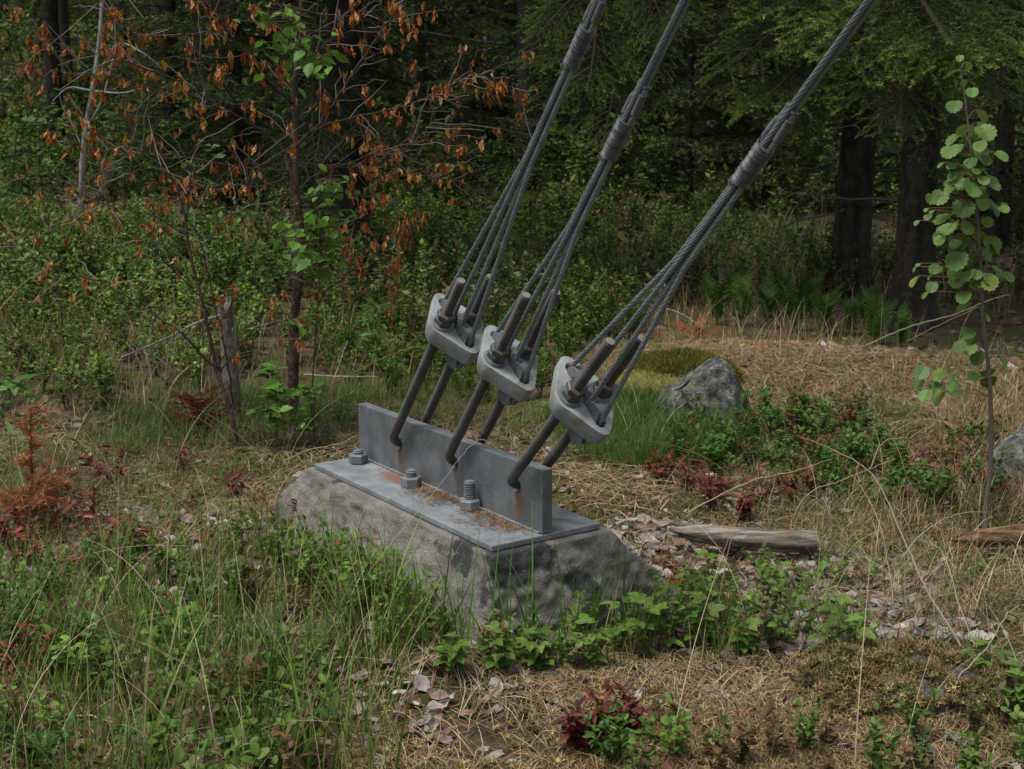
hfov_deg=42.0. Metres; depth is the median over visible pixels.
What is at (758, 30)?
young spruce
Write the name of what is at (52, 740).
dwarf shrub
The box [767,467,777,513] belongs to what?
dry stalk
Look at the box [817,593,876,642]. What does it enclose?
raspberry plant
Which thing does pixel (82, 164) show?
lichen birch
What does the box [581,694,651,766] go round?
dwarf shrub
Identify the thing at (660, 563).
leaf litter
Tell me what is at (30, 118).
leafy shrub
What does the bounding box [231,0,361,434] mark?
leafy sapling
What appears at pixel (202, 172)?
leafy shrub
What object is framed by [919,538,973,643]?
dry twig
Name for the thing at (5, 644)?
dwarf shrub
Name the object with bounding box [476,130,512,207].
leafy shrub
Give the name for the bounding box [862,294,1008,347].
dry twig
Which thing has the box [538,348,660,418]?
straw by rock
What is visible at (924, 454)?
dwarf shrub
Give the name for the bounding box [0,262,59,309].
dry twig
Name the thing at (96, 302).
dry twig
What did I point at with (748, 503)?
dwarf shrub
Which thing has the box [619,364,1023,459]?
dry grass
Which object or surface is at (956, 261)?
aspen sapling
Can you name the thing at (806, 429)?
lingonberry mat
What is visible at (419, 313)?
herb
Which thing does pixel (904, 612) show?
straw over leaves
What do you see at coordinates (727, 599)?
orange leaves
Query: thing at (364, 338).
herb
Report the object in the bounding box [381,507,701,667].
tall grass
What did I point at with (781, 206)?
herb
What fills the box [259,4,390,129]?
spruce tree
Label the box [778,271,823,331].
fern
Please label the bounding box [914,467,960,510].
dwarf shrub
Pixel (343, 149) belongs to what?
spruce tree
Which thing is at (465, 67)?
spruce tree
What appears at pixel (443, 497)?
plate needles
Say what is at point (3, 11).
conifer tree
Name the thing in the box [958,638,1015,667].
raspberry plant
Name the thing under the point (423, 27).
spruce tree
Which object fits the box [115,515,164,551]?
dwarf shrub
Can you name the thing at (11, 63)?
conifer tree
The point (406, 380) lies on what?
grass behind plate
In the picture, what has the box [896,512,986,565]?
dry twig
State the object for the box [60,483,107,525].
dwarf shrub
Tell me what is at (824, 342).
mound leaf litter
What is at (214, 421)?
fine green grass
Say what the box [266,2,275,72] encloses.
conifer tree
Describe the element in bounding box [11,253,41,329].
herb
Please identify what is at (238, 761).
foreground bilberry
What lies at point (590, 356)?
grass by rock
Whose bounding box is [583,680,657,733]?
dwarf shrub
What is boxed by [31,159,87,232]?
leafy shrub
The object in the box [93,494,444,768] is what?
long grass
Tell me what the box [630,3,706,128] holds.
young spruce
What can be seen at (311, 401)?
leafy sapling
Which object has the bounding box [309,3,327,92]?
conifer tree
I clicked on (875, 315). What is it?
fern
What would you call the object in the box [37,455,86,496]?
dwarf shrub
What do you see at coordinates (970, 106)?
spruce tree
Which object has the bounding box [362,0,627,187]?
spruce tree
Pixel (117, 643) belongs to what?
grass seeds
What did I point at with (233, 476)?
dwarf shrub
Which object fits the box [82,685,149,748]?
dwarf shrub
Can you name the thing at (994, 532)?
log
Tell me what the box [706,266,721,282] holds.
herb
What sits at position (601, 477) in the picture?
dry grass
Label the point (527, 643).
raspberry plant
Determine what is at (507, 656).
raspberry plant
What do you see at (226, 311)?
broken stump
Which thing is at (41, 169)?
leafy shrub
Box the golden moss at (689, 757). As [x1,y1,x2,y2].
[329,646,1022,768]
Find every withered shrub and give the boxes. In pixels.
[0,137,135,346]
[31,65,319,450]
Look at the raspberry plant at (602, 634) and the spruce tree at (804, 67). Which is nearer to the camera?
the raspberry plant at (602, 634)
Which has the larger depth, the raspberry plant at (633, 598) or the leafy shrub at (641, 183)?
the leafy shrub at (641, 183)
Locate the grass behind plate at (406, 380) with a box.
[308,351,565,437]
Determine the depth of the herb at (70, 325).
8.14 m
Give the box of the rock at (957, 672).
[840,655,1013,727]
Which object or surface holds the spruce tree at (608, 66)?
on the ground at (1014, 328)
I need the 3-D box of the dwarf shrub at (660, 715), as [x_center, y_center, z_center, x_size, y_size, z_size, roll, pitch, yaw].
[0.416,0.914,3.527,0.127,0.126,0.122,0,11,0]
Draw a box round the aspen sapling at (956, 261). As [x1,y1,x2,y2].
[909,55,1014,528]
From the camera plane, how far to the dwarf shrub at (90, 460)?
6.12 m
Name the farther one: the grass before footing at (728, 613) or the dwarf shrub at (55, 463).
the dwarf shrub at (55, 463)
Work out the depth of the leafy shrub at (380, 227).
11.22 m
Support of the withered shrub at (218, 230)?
on the ground at (1014, 328)
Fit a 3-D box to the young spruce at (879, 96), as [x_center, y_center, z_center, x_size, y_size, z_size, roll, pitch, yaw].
[6.042,-5.435,22.816,1.595,3.176,1.666,1,11,4]
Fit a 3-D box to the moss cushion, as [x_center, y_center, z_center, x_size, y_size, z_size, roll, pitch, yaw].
[0.918,-0.067,7.671,0.888,0.272,0.700,0,11,0]
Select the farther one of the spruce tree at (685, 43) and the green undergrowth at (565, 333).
the spruce tree at (685, 43)
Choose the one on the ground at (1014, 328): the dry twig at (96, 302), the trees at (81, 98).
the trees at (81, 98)
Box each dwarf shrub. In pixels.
[0,497,37,548]
[0,512,47,564]
[0,620,65,688]
[0,709,82,766]
[36,496,72,538]
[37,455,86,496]
[55,544,84,577]
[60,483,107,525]
[70,438,135,482]
[72,511,134,550]
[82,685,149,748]
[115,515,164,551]
[160,434,205,469]
[160,477,220,513]
[194,528,221,549]
[216,465,252,498]
[217,451,251,475]
[326,535,379,569]
[327,403,354,426]
[553,692,618,754]
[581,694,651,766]
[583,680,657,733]
[643,438,686,481]
[646,700,688,745]
[647,691,694,725]
[668,417,701,445]
[672,452,714,494]
[695,473,735,510]
[728,426,758,459]
[732,462,793,505]
[733,488,756,519]
[758,409,791,437]
[767,434,816,466]
[836,425,877,469]
[889,436,943,471]
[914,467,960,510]
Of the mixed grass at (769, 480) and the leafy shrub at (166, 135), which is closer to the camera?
the mixed grass at (769, 480)
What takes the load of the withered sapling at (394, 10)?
on the ground at (1014, 328)
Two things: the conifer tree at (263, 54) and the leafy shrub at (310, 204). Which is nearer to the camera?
the leafy shrub at (310, 204)
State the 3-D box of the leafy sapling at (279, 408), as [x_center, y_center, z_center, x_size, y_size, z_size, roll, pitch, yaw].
[-1.195,0.126,6.760,0.271,0.459,0.426,0,11,0]
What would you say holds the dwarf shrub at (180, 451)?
on the ground at (1014, 328)
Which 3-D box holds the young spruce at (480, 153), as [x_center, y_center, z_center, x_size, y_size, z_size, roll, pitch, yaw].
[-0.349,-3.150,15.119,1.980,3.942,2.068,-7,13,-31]
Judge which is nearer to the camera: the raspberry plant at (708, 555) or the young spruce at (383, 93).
the raspberry plant at (708, 555)
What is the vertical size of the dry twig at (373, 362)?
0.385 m
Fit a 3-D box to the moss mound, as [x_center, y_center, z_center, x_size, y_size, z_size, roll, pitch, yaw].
[0.915,-0.002,7.684,0.800,0.260,0.600,0,11,0]
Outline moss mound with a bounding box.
[613,368,685,402]
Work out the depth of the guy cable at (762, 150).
3.48 m
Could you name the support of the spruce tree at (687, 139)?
on the ground at (1014, 328)
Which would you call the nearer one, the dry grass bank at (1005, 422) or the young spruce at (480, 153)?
the dry grass bank at (1005, 422)
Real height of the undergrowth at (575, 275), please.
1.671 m
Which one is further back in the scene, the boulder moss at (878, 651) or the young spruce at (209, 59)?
the young spruce at (209, 59)
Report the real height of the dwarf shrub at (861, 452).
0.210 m
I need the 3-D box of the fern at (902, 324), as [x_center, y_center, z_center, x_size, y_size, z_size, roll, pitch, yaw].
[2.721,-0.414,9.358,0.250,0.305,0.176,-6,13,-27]
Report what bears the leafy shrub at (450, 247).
on the ground at (1014, 328)
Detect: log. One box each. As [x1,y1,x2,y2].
[667,523,818,552]
[783,499,916,562]
[949,523,1023,546]
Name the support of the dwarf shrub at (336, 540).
on the ground at (1014, 328)
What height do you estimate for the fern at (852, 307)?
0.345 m
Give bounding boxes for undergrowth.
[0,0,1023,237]
[0,119,1023,340]
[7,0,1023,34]
[274,275,626,401]
[281,516,880,666]
[722,537,1004,628]
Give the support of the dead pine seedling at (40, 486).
on the ground at (1014, 328)
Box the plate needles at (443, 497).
[392,485,529,534]
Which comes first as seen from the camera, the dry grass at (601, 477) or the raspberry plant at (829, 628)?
the raspberry plant at (829, 628)
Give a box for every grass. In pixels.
[0,199,1023,426]
[0,261,190,394]
[0,418,283,555]
[0,468,475,768]
[67,366,398,464]
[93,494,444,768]
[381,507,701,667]
[504,364,789,475]
[540,188,831,298]
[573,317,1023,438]
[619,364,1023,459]
[642,417,1016,534]
[730,546,1023,656]
[766,449,1023,628]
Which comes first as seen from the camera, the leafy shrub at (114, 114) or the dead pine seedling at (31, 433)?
the dead pine seedling at (31, 433)
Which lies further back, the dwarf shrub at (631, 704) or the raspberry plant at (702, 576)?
the raspberry plant at (702, 576)
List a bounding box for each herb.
[0,354,38,468]
[0,371,53,456]
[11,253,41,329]
[52,286,93,350]
[103,227,143,284]
[354,324,388,362]
[357,295,395,372]
[407,303,428,341]
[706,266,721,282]
[773,203,789,225]
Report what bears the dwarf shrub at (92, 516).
on the ground at (1014, 328)
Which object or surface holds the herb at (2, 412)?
on the ground at (1014, 328)
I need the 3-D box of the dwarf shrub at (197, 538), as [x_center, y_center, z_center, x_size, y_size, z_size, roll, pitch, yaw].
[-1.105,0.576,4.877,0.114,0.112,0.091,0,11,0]
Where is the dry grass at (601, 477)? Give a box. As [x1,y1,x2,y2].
[511,438,715,525]
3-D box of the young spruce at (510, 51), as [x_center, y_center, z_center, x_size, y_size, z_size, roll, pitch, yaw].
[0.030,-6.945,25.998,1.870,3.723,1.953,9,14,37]
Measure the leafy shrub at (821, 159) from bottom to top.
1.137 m
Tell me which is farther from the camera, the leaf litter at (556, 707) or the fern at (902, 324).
the fern at (902, 324)
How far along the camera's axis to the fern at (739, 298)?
10.29 m
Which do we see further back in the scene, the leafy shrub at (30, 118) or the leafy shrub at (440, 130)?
the leafy shrub at (440, 130)
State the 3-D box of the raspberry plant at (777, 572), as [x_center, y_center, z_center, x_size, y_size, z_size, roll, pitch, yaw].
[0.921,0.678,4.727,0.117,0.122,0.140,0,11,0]
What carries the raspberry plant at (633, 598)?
on the ground at (1014, 328)
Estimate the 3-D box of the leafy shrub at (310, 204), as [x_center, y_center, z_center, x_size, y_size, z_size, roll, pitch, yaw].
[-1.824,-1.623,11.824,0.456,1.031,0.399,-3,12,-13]
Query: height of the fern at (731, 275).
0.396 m
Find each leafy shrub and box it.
[0,13,76,203]
[0,47,64,201]
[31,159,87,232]
[96,95,153,208]
[159,89,202,210]
[172,139,225,240]
[282,143,330,251]
[353,159,389,275]
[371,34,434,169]
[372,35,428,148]
[424,103,472,206]
[428,205,477,278]
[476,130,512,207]
[478,55,509,170]
[571,112,607,188]
[615,174,649,250]
[642,71,685,132]
[799,127,838,224]
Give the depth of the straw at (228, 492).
6.00 m
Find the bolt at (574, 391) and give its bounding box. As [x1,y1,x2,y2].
[507,334,643,488]
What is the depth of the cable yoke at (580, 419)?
3.99 m
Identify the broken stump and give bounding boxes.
[114,296,241,420]
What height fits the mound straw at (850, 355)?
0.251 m
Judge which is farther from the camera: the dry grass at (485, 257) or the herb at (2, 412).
the dry grass at (485, 257)
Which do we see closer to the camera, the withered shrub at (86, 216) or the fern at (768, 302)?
the withered shrub at (86, 216)
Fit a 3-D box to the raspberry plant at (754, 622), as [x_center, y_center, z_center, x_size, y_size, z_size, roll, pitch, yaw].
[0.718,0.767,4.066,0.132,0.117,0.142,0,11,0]
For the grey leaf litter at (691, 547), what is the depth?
4.78 m
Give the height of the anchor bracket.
0.235 m
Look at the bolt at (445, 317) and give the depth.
4.69 m
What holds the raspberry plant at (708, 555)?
on the ground at (1014, 328)
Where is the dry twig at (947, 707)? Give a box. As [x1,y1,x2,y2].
[944,605,1023,723]
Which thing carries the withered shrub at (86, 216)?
on the ground at (1014, 328)
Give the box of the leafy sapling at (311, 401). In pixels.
[280,379,326,446]
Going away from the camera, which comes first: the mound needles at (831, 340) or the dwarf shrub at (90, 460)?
the dwarf shrub at (90, 460)
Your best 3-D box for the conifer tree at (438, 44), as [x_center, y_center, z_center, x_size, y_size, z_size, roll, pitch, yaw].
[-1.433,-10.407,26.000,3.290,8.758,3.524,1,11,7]
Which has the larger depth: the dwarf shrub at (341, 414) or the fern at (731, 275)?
the fern at (731, 275)
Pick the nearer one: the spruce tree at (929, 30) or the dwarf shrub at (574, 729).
the dwarf shrub at (574, 729)
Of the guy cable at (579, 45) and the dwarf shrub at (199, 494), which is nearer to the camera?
the guy cable at (579, 45)
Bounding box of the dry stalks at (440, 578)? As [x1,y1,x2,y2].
[0,290,1023,768]
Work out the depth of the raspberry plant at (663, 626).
4.09 m
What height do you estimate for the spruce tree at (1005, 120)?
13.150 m
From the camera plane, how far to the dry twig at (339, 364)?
7.85 m
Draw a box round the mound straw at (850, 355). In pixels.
[539,329,1023,464]
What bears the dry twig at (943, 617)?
on the ground at (1014, 328)
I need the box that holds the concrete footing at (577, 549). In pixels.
[259,467,686,651]
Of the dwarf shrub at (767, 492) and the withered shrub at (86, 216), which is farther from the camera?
the withered shrub at (86, 216)
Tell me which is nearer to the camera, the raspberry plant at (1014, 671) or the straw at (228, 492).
the raspberry plant at (1014, 671)
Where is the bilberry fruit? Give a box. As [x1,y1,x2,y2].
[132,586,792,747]
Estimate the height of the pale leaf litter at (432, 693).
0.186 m
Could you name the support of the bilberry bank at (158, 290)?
on the ground at (1014, 328)
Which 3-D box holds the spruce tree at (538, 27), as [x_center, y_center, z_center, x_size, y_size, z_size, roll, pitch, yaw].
[0.599,-13.737,28.037,4.852,14.150,4.457,0,11,0]
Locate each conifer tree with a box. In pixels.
[0,0,12,50]
[0,2,39,87]
[4,0,105,110]
[83,0,139,64]
[214,0,276,108]
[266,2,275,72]
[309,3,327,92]
[421,0,560,165]
[429,4,448,75]
[478,0,751,164]
[537,0,582,91]
[667,0,760,165]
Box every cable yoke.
[425,293,483,368]
[477,325,537,404]
[549,356,613,444]
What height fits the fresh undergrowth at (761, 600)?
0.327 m
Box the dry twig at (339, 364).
[330,341,347,389]
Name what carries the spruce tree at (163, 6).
on the ground at (1014, 328)
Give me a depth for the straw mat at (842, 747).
3.68 m
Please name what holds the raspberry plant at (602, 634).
on the ground at (1014, 328)
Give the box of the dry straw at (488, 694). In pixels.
[0,374,1023,768]
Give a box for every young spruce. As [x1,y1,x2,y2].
[105,0,281,196]
[144,0,274,92]
[250,0,482,110]
[404,0,567,238]
[475,1,537,79]
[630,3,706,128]
[725,3,803,83]
[805,10,996,207]
[813,35,898,133]
[943,0,1023,103]
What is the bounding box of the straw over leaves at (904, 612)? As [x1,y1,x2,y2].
[603,513,995,656]
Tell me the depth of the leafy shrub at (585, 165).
16.21 m
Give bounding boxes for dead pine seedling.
[0,459,74,534]
[2,398,61,509]
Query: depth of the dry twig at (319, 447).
6.52 m
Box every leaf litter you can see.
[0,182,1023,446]
[0,441,1023,768]
[0,493,284,594]
[331,645,1023,768]
[604,513,990,661]
[622,339,1021,402]
[636,545,738,614]
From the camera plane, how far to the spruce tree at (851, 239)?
10.94 m
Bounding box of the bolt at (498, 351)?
[445,289,560,464]
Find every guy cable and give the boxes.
[443,0,606,368]
[495,0,691,404]
[569,0,878,444]
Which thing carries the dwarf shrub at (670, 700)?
on the ground at (1014, 328)
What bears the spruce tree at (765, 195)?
on the ground at (1014, 328)
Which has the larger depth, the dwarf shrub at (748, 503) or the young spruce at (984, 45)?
the young spruce at (984, 45)
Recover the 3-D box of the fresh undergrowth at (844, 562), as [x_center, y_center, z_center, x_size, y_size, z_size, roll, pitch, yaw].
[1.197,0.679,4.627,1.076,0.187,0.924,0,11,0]
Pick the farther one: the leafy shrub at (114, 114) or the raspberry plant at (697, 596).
the leafy shrub at (114, 114)
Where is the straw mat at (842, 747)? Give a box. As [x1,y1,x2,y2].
[312,628,1023,768]
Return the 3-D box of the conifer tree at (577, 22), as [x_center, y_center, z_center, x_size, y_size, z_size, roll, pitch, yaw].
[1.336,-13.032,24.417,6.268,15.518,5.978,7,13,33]
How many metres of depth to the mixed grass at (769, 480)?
5.90 m
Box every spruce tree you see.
[0,0,139,169]
[70,0,264,186]
[81,0,363,204]
[197,0,573,273]
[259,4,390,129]
[321,0,453,108]
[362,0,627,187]
[365,0,456,145]
[420,0,539,172]
[494,0,712,159]
[500,9,556,68]
[547,0,828,213]
[562,0,712,133]
[630,0,895,211]
[672,0,1023,332]
[689,0,963,298]
[715,0,849,160]
[800,1,1023,176]
[873,0,1023,252]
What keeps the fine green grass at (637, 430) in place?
on the ground at (1014, 328)
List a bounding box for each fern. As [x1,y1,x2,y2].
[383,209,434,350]
[664,314,728,338]
[700,270,734,323]
[721,262,743,310]
[727,269,761,323]
[748,269,788,326]
[762,262,795,314]
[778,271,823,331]
[795,267,828,316]
[805,280,847,332]
[841,291,873,333]
[855,283,878,319]
[861,285,898,343]
[884,303,919,346]
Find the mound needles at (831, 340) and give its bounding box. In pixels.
[605,337,854,369]
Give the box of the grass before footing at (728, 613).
[296,505,860,675]
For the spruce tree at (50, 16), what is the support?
on the ground at (1014, 328)
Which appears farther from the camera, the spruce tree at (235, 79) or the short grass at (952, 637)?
the spruce tree at (235, 79)
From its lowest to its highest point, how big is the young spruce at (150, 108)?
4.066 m
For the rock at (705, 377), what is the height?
0.467 m
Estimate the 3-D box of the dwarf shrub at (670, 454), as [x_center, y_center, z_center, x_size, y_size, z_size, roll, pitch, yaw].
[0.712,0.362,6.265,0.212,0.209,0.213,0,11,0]
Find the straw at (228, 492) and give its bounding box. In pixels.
[0,431,306,596]
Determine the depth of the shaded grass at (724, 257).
12.69 m
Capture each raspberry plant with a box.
[362,547,410,597]
[431,632,472,672]
[473,620,515,670]
[515,625,559,671]
[563,613,614,668]
[600,591,668,656]
[636,583,688,651]
[670,591,726,646]
[674,571,716,593]
[694,548,732,576]
[726,617,767,654]
[756,562,789,583]
[805,614,857,657]
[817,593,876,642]
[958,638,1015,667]
[989,656,1023,727]
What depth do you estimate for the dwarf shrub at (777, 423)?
6.89 m
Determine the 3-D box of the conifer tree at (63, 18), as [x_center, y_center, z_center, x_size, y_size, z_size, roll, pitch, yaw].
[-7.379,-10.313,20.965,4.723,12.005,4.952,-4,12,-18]
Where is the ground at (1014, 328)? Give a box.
[0,0,1023,768]
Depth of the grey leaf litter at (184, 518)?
5.13 m
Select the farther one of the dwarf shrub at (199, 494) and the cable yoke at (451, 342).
the dwarf shrub at (199, 494)
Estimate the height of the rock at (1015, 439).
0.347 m
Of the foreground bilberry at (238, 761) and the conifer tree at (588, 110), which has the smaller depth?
the foreground bilberry at (238, 761)
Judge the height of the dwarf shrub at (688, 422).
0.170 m
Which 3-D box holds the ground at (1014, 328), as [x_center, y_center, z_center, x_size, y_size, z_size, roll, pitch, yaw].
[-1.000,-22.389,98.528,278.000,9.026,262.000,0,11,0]
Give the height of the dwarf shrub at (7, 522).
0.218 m
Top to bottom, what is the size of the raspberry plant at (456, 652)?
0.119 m
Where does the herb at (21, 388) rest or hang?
on the ground at (1014, 328)
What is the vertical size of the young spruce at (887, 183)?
4.644 m
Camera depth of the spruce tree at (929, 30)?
8.84 m
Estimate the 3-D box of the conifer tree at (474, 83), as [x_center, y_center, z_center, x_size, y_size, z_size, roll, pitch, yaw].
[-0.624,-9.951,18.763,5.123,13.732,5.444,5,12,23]
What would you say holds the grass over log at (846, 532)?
on the ground at (1014, 328)
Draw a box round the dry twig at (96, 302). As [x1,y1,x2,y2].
[94,280,175,349]
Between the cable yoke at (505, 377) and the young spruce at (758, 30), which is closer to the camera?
the cable yoke at (505, 377)
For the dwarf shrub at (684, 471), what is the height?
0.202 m
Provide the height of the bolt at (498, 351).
0.667 m
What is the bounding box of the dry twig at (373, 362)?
[322,331,420,390]
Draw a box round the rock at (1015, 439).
[973,427,1023,490]
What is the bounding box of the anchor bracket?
[314,402,599,551]
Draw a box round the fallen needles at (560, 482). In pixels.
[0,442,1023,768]
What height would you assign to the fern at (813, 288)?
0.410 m
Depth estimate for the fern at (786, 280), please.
10.73 m
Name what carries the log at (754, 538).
on the ground at (1014, 328)
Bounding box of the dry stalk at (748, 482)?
[688,459,830,512]
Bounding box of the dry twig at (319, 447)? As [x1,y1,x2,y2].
[285,434,358,462]
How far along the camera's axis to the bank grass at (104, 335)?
8.52 m
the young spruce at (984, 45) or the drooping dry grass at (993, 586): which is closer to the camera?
the drooping dry grass at (993, 586)
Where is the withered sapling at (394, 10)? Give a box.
[0,0,539,422]
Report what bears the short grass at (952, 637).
on the ground at (1014, 328)
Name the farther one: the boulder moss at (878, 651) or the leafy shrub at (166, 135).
the leafy shrub at (166, 135)
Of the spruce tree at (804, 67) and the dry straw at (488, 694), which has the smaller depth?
the dry straw at (488, 694)
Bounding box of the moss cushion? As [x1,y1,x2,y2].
[603,346,745,401]
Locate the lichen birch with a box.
[53,0,160,222]
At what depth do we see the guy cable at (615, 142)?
3.91 m
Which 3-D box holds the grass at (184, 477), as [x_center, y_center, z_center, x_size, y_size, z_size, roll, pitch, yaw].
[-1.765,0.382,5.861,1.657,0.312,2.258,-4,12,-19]
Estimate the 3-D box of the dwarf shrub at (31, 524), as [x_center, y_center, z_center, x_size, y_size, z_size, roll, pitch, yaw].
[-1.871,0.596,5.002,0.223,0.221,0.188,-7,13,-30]
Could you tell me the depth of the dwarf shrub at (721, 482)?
5.70 m
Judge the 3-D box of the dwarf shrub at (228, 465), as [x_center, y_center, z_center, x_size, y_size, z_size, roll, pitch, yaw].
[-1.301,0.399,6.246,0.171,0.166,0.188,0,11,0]
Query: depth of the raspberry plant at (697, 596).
4.09 m
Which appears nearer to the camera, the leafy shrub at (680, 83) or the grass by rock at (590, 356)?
the grass by rock at (590, 356)
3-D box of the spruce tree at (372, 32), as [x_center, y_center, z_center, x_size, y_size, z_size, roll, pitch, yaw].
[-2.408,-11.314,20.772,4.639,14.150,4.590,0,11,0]
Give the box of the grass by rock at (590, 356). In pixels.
[543,330,680,411]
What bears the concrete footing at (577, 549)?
on the ground at (1014, 328)
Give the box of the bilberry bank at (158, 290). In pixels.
[0,189,281,409]
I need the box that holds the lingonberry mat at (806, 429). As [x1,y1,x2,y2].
[661,378,1010,514]
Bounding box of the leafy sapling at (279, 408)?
[246,360,304,449]
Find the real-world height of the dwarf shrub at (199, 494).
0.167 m
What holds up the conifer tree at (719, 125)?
on the ground at (1014, 328)
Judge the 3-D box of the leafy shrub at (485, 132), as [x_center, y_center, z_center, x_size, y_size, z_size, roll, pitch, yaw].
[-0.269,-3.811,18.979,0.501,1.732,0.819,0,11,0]
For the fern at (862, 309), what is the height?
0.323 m
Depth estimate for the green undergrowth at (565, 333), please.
8.69 m
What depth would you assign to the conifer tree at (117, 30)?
26.73 m
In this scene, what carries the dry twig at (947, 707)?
on the ground at (1014, 328)
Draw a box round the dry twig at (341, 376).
[304,374,378,376]
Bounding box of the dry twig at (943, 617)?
[800,437,962,647]
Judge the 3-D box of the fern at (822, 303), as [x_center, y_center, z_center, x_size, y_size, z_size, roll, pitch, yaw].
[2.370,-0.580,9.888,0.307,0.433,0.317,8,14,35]
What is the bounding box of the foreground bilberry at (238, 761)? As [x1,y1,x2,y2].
[0,490,398,768]
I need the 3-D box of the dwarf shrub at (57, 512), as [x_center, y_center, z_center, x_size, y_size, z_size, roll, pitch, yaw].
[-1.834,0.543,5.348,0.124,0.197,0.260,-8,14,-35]
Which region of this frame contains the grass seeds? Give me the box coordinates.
[40,423,337,727]
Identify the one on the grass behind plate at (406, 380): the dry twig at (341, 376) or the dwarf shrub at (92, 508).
the dry twig at (341, 376)
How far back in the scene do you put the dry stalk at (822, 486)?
5.41 m
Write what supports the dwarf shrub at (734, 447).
on the ground at (1014, 328)
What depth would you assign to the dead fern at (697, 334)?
9.54 m
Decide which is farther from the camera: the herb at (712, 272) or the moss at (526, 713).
the herb at (712, 272)
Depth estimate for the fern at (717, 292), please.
10.25 m
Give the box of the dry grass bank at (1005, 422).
[873,365,1023,526]
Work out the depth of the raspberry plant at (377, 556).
4.09 m
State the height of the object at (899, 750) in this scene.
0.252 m
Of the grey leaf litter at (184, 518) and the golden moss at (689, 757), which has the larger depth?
the grey leaf litter at (184, 518)
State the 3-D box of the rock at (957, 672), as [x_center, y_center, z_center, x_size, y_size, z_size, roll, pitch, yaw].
[1.193,0.901,3.800,0.626,0.208,0.455,0,11,0]
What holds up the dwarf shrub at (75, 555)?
on the ground at (1014, 328)
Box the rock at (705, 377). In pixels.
[650,357,750,432]
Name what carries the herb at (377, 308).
on the ground at (1014, 328)
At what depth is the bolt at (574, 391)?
4.01 m
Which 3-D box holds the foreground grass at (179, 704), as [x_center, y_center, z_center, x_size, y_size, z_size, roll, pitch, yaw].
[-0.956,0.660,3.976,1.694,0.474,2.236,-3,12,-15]
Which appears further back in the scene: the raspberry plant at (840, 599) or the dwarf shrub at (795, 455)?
the dwarf shrub at (795, 455)
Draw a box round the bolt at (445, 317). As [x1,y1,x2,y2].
[390,274,494,446]
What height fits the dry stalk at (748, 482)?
0.229 m
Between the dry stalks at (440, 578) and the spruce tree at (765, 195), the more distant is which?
the spruce tree at (765, 195)
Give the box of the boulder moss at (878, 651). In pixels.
[787,635,1023,718]
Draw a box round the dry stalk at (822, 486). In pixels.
[789,459,893,529]
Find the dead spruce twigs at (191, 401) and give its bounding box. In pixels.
[163,383,248,433]
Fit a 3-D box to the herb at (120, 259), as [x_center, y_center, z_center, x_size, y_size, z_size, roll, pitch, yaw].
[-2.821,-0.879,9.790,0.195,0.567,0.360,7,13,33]
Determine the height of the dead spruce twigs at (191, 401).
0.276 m

